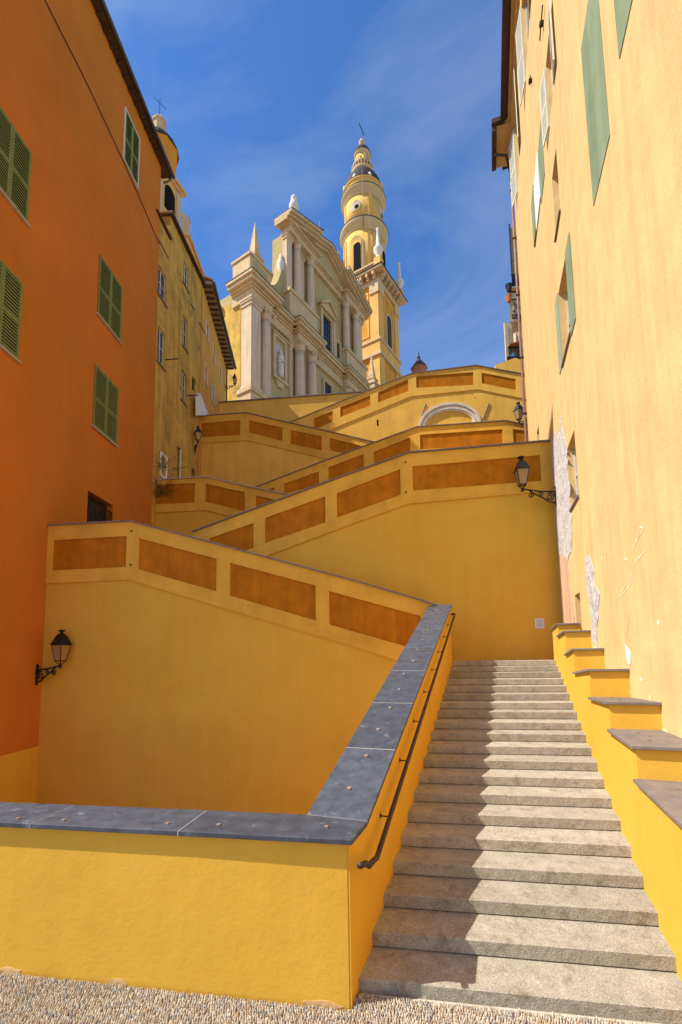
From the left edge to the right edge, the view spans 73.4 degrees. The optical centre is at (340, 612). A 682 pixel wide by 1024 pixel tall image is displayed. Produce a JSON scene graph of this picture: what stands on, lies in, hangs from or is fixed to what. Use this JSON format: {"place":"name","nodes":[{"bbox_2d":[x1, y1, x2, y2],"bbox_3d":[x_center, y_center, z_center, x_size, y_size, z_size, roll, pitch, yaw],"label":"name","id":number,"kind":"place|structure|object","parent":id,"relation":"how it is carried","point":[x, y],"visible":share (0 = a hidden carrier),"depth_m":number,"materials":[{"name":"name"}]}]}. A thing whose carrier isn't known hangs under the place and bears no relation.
{"place":"outdoors","nodes":[
{"label":"outdoors","id":0,"kind":"place"},
{"bbox_2d":[151,209,205,525],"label":"ochre house","id":1,"kind":"structure","parent":0,"point":[181,281],"depth_m":25.49,"materials":[{"name":"paint"}]},
{"bbox_2d":[156,328,165,371],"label":"window","id":2,"kind":"structure","parent":1,"relation":"in","point":[159,359],"depth_m":23.72,"materials":[{"name":"white glass"}]},
{"bbox_2d":[157,267,167,308],"bbox_3d":[-9.385,-17.077,23.889,0.205,1.670,1.180,-1,-6,4],"label":"window","id":3,"kind":"structure","parent":1,"relation":"in","point":[161,280],"depth_m":24.06,"materials":[{"name":"white glass"}]},
{"bbox_2d":[160,452,167,478],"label":"window","id":4,"kind":"structure","parent":1,"relation":"in","point":[161,453],"depth_m":23.53,"materials":[{"name":"white paint"}]},
{"bbox_2d":[180,373,187,406],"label":"window","id":5,"kind":"structure","parent":1,"relation":"in","point":[182,375],"depth_m":26.49,"materials":[{"name":"grey glass"}]},
{"bbox_2d":[181,318,188,354],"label":"window","id":6,"kind":"structure","parent":1,"relation":"in","point":[183,343],"depth_m":26.82,"materials":[{"name":"grey glass"}]},
{"bbox_2d":[183,264,189,293],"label":"window","id":7,"kind":"structure","parent":1,"relation":"in","point":[185,269],"depth_m":27.13,"materials":[{"name":"grey glass"}]},
{"bbox_2d":[194,426,201,453],"bbox_3d":[-8.694,-10.415,27.582,0.433,1.520,0.774,3,-7,-34],"label":"wall lantern","id":8,"kind":"object","parent":1,"relation":"attached to","point":[197,433],"depth_m":27.39,"materials":[{"name":"black metal"}]},
{"bbox_2d":[181,212,204,275],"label":"chapel gable","id":9,"kind":"structure","parent":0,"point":[185,225],"depth_m":53.61,"materials":[{"name":"yellow paint"}]},
{"bbox_2d":[155,476,288,535],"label":"ramp wall","id":10,"kind":"structure","parent":0,"point":[188,505],"depth_m":22.31,"materials":[{"name":"yellow paint"}]},
{"bbox_2d":[152,475,173,496],"bbox_3d":[-8.911,-6.192,22.547,2.252,1.196,1.874,-1,-6,0],"label":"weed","id":11,"kind":"object","parent":10,"relation":"on","point":[165,493],"visible":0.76,"depth_m":22.50,"materials":[{"name":"green plant"}]},
{"bbox_2d":[201,412,373,486],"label":"ramp wall","id":12,"kind":"structure","parent":0,"point":[248,449],"depth_m":28.44,"materials":[{"name":"yellow paint"}]},
{"bbox_2d":[196,393,208,414],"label":"buttress","id":13,"kind":"structure","parent":12,"relation":"on","point":[201,409],"depth_m":27.61,"materials":[{"name":"white paint"}]},
{"bbox_2d":[104,0,515,375],"label":"sky","id":14,"kind":"structure","parent":0,"point":[265,102],"materials":[{"name":"blue"}]},
{"bbox_2d":[0,972,650,1023],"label":"pavement","id":15,"kind":"structure","parent":0,"point":[283,1012],"depth_m":3.78,"materials":[{"name":"grey stone"}]},
{"bbox_2d":[0,604,451,1011],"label":"parapet wall","id":16,"kind":"structure","parent":15,"relation":"on","point":[278,907],"depth_m":4.19,"materials":[{"name":"yellow paint"}]},
{"bbox_2d":[357,613,455,868],"bbox_3d":[1.601,1.152,8.194,0.146,3.091,9.021,-3,-6,19],"label":"handrail","id":17,"kind":"object","parent":16,"relation":"attached to","point":[370,863],"visible":0.95,"depth_m":5.45,"materials":[{"name":"metal"}]},
{"bbox_2d":[359,660,681,1023],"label":"staircase","id":18,"kind":"structure","parent":15,"relation":"on","point":[516,882],"depth_m":5.02,"materials":[{"name":"stone"}]},
{"bbox_2d":[492,0,681,737],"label":"pale yellow house","id":19,"kind":"structure","parent":15,"relation":"on","point":[587,138],"depth_m":7.47,"materials":[{"name":"paint"}]},
{"bbox_2d":[509,68,519,207],"bbox_3d":[7.492,-20.087,19.479,0.348,3.100,2.980,-3,-6,16],"label":"window","id":20,"kind":"structure","parent":19,"relation":"in","point":[512,159],"depth_m":20.43,"materials":[{"name":"white glass"}]},
{"bbox_2d":[513,402,527,425],"bbox_3d":[8.330,-9.080,21.083,0.411,1.444,0.735,2,-6,-25],"label":"wall lantern","id":21,"kind":"object","parent":19,"relation":"attached to","point":[518,411],"depth_m":21.16,"materials":[{"name":"black metal"}]},
{"bbox_2d":[515,0,529,106],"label":"window","id":22,"kind":"structure","parent":19,"relation":"in","point":[519,31],"depth_m":16.13,"materials":[{"name":"white wood"}]},
{"bbox_2d":[512,456,556,505],"bbox_3d":[5.745,-3.896,13.555,1.170,1.566,0.446,-2,-6,7],"label":"wall lantern","id":23,"kind":"object","parent":19,"relation":"attached to","point":[521,471],"depth_m":13.49,"materials":[{"name":"black metal"}]},
{"bbox_2d":[539,0,554,147],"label":"window","id":24,"kind":"structure","parent":19,"relation":"in","point":[543,88],"depth_m":11.83,"materials":[{"name":"white wood"}]},
{"bbox_2d":[554,209,560,242],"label":"window","id":25,"kind":"structure","parent":19,"relation":"in","point":[559,211],"depth_m":11.16,"materials":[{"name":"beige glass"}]},
{"bbox_2d":[555,232,575,374],"bbox_3d":[5.409,-7.184,10.872,0.253,2.110,2.280,-3,-6,18],"label":"window","id":26,"kind":"structure","parent":19,"relation":"in","point":[570,301],"depth_m":10.28,"materials":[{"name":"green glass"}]},
{"bbox_2d":[569,445,578,511],"bbox_3d":[5.577,-3.339,10.851,0.235,1.590,1.150,-3,-6,18],"label":"window","id":27,"kind":"structure","parent":19,"relation":"in","point":[574,449],"depth_m":11.26,"materials":[{"name":"white"}]},
{"bbox_2d":[550,623,681,981],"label":"stepped parapet","id":28,"kind":"structure","parent":15,"relation":"on","point":[636,749],"depth_m":5.31,"materials":[{"name":"yellow paint"}]},
{"bbox_2d":[192,439,561,660],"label":"ramp wall","id":29,"kind":"structure","parent":0,"point":[468,533],"depth_m":14.41,"materials":[{"name":"yellow paint"}]},
{"bbox_2d":[535,618,543,628],"bbox_3d":[5.952,0.330,13.709,0.260,0.300,0.023,-2,-6,8],"label":"wall plate","id":30,"kind":"object","parent":29,"relation":"attached to","point":[539,622],"depth_m":13.70,"materials":[{"name":"white paint"}]},
{"bbox_2d":[255,420,527,493],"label":"ramp wall","id":31,"kind":"structure","parent":0,"point":[428,437],"depth_m":23.37,"materials":[{"name":"yellow paint"}]},
{"bbox_2d":[290,365,526,440],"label":"ramp wall","id":32,"kind":"structure","parent":0,"point":[470,393],"depth_m":29.27,"materials":[{"name":"yellow paint"}]},
{"bbox_2d":[495,358,523,372],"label":"end block","id":33,"kind":"structure","parent":32,"relation":"on","point":[513,364],"depth_m":29.46,"materials":[{"name":"yellow paint"}]},
{"bbox_2d":[411,351,427,372],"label":"roof cupola","id":34,"kind":"object","parent":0,"point":[419,365],"visible":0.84,"depth_m":62.95,"materials":[{"name":"ceramic"}]},
{"bbox_2d":[504,224,522,360],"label":"balcony","id":35,"kind":"structure","parent":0,"point":[511,332],"depth_m":35.96,"materials":[{"name":"beige concrete"}]},
{"bbox_2d":[505,293,511,302],"bbox_3d":[13.165,-24.598,35.855,0.560,0.500,0.533,-1,-6,0],"label":"plant pot","id":36,"kind":"object","parent":35,"relation":"attached to","point":[508,296],"visible":1,"depth_m":35.71,"materials":[{"name":"ceramic"}]},
{"bbox_2d":[505,282,511,292],"bbox_3d":[13.198,-25.495,35.947,0.560,0.500,0.533,-1,-6,0],"label":"plant pot","id":37,"kind":"object","parent":35,"relation":"attached to","point":[508,286],"visible":1,"depth_m":35.79,"materials":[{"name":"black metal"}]},
{"bbox_2d":[510,301,520,319],"bbox_3d":[13.726,-23.498,35.681,1.005,1.368,0.390,2,-7,-28],"label":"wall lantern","id":38,"kind":"object","parent":35,"relation":"attached to","point":[513,306],"depth_m":35.50,"materials":[{"name":"black metal"}]},
{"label":"terrain","id":39,"kind":"structure","parent":0,"visible":0},
{"bbox_2d":[152,104,186,224],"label":"chapel campanile","id":40,"kind":"structure","parent":39,"relation":"on","point":[173,192],"depth_m":53.99,"materials":[{"name":"yellow paint"}]},
{"bbox_2d":[198,275,236,475],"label":"apricot house","id":41,"kind":"structure","parent":39,"relation":"on","point":[217,361],"depth_m":32.10,"materials":[{"name":"paint"}]},
{"bbox_2d":[204,362,207,388],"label":"window","id":42,"kind":"structure","parent":41,"relation":"in","point":[205,362],"depth_m":30.71,"materials":[{"name":"grey glass"}]},
{"bbox_2d":[206,319,208,343],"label":"window","id":43,"kind":"structure","parent":41,"relation":"in","point":[206,319],"depth_m":30.81,"materials":[{"name":"grey glass"}]},
{"bbox_2d":[212,383,214,406],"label":"window","id":44,"kind":"structure","parent":41,"relation":"in","point":[212,383],"depth_m":32.67,"materials":[{"name":"grey glass"}]},
{"bbox_2d":[213,341,215,364],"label":"window","id":45,"kind":"structure","parent":41,"relation":"in","point":[213,341],"depth_m":33.09,"materials":[{"name":"grey glass"}]},
{"bbox_2d":[219,362,221,384],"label":"window","id":46,"kind":"structure","parent":41,"relation":"in","point":[219,362],"depth_m":35.37,"materials":[{"name":"grey glass"}]},
{"bbox_2d":[225,374,236,390],"bbox_3d":[-9.027,-18.897,37.601,0.966,1.444,0.411,0,-6,-4],"label":"wall lantern","id":47,"kind":"object","parent":41,"relation":"attached to","point":[234,377],"depth_m":37.52,"materials":[{"name":"black metal"}]},
{"bbox_2d":[219,391,363,421],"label":"terrace wall","id":48,"kind":"structure","parent":39,"relation":"on","point":[288,408],"depth_m":34.70,"materials":[{"name":"yellow paint"}]},
{"bbox_2d":[220,194,378,400],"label":"church","id":49,"kind":"structure","parent":39,"relation":"on","point":[298,316],"depth_m":49.70,"materials":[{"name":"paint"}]},
{"bbox_2d":[322,377,332,393],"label":"window","id":50,"kind":"structure","parent":49,"relation":"in","point":[327,387],"depth_m":55.02,"materials":[{"name":"beige paint"}]},
{"bbox_2d":[317,300,338,356],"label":"window","id":51,"kind":"structure","parent":49,"relation":"in","point":[328,316],"depth_m":56.16,"materials":[{"name":"beige paint"}]},
{"bbox_2d":[336,339,342,363],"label":"window","id":52,"kind":"structure","parent":49,"relation":"in","point":[338,345],"depth_m":58.02,"materials":[{"name":"beige paint"}]},
{"bbox_2d":[337,118,407,384],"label":"bell tower","id":53,"kind":"structure","parent":39,"relation":"on","point":[363,236],"depth_m":72.73,"materials":[{"name":"yellow paint"}]},
{"bbox_2d":[386,314,392,350],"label":"window","id":54,"kind":"structure","parent":53,"relation":"in","point":[388,320],"depth_m":72.54,"materials":[{"name":"grey glass"}]},
{"label":"ground","id":55,"kind":"structure","parent":0,"visible":0},
{"bbox_2d":[0,0,174,802],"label":"orange house","id":56,"kind":"structure","parent":55,"relation":"on","point":[85,167],"depth_m":15.98,"materials":[{"name":"paint"}]},
{"bbox_2d":[0,259,22,363],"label":"window","id":57,"kind":"structure","parent":56,"relation":"in","point":[11,288],"depth_m":13.44,"materials":[{"name":"green paint"}]},
{"bbox_2d":[0,106,31,227],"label":"window","id":58,"kind":"structure","parent":56,"relation":"in","point":[15,156],"depth_m":13.73,"materials":[{"name":"green paint"}]},
{"bbox_2d":[35,630,73,684],"bbox_3d":[-8.944,1.391,14.153,1.138,1.702,0.485,-2,-6,15],"label":"wall lantern","id":59,"kind":"object","parent":56,"relation":"attached to","point":[61,643],"depth_m":14.05,"materials":[{"name":"black metal"}]},
{"bbox_2d":[87,496,112,521],"bbox_3d":[-9.541,-3.410,17.846,0.284,2.100,1.700,-1,-6,3],"label":"barred window","id":60,"kind":"structure","parent":56,"relation":"in","point":[96,511],"depth_m":17.89,"materials":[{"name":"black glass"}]},
{"bbox_2d":[91,364,118,447],"bbox_3d":[-9.418,-8.254,18.377,0.090,2.560,1.800,-1,-6,3],"label":"window","id":61,"kind":"structure","parent":56,"relation":"in","point":[106,394],"depth_m":18.31,"materials":[{"name":"green paint"}]},
{"bbox_2d":[96,254,122,344],"bbox_3d":[-9.487,-12.854,18.851,0.090,2.610,1.810,-1,-6,3],"label":"window","id":62,"kind":"structure","parent":56,"relation":"in","point":[109,307],"depth_m":18.79,"materials":[{"name":"green paint"}]},
{"bbox_2d":[123,106,139,190],"bbox_3d":[-9.543,-21.174,20.902,0.090,2.680,1.350,-1,-6,3],"label":"window","id":63,"kind":"structure","parent":56,"relation":"in","point":[131,140],"depth_m":20.84,"materials":[{"name":"green paint"}]},
{"bbox_2d":[35,520,439,814],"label":"ramp wall","id":64,"kind":"structure","parent":55,"relation":"on","point":[194,673],"depth_m":13.61,"materials":[{"name":"yellow paint"}]}
]}

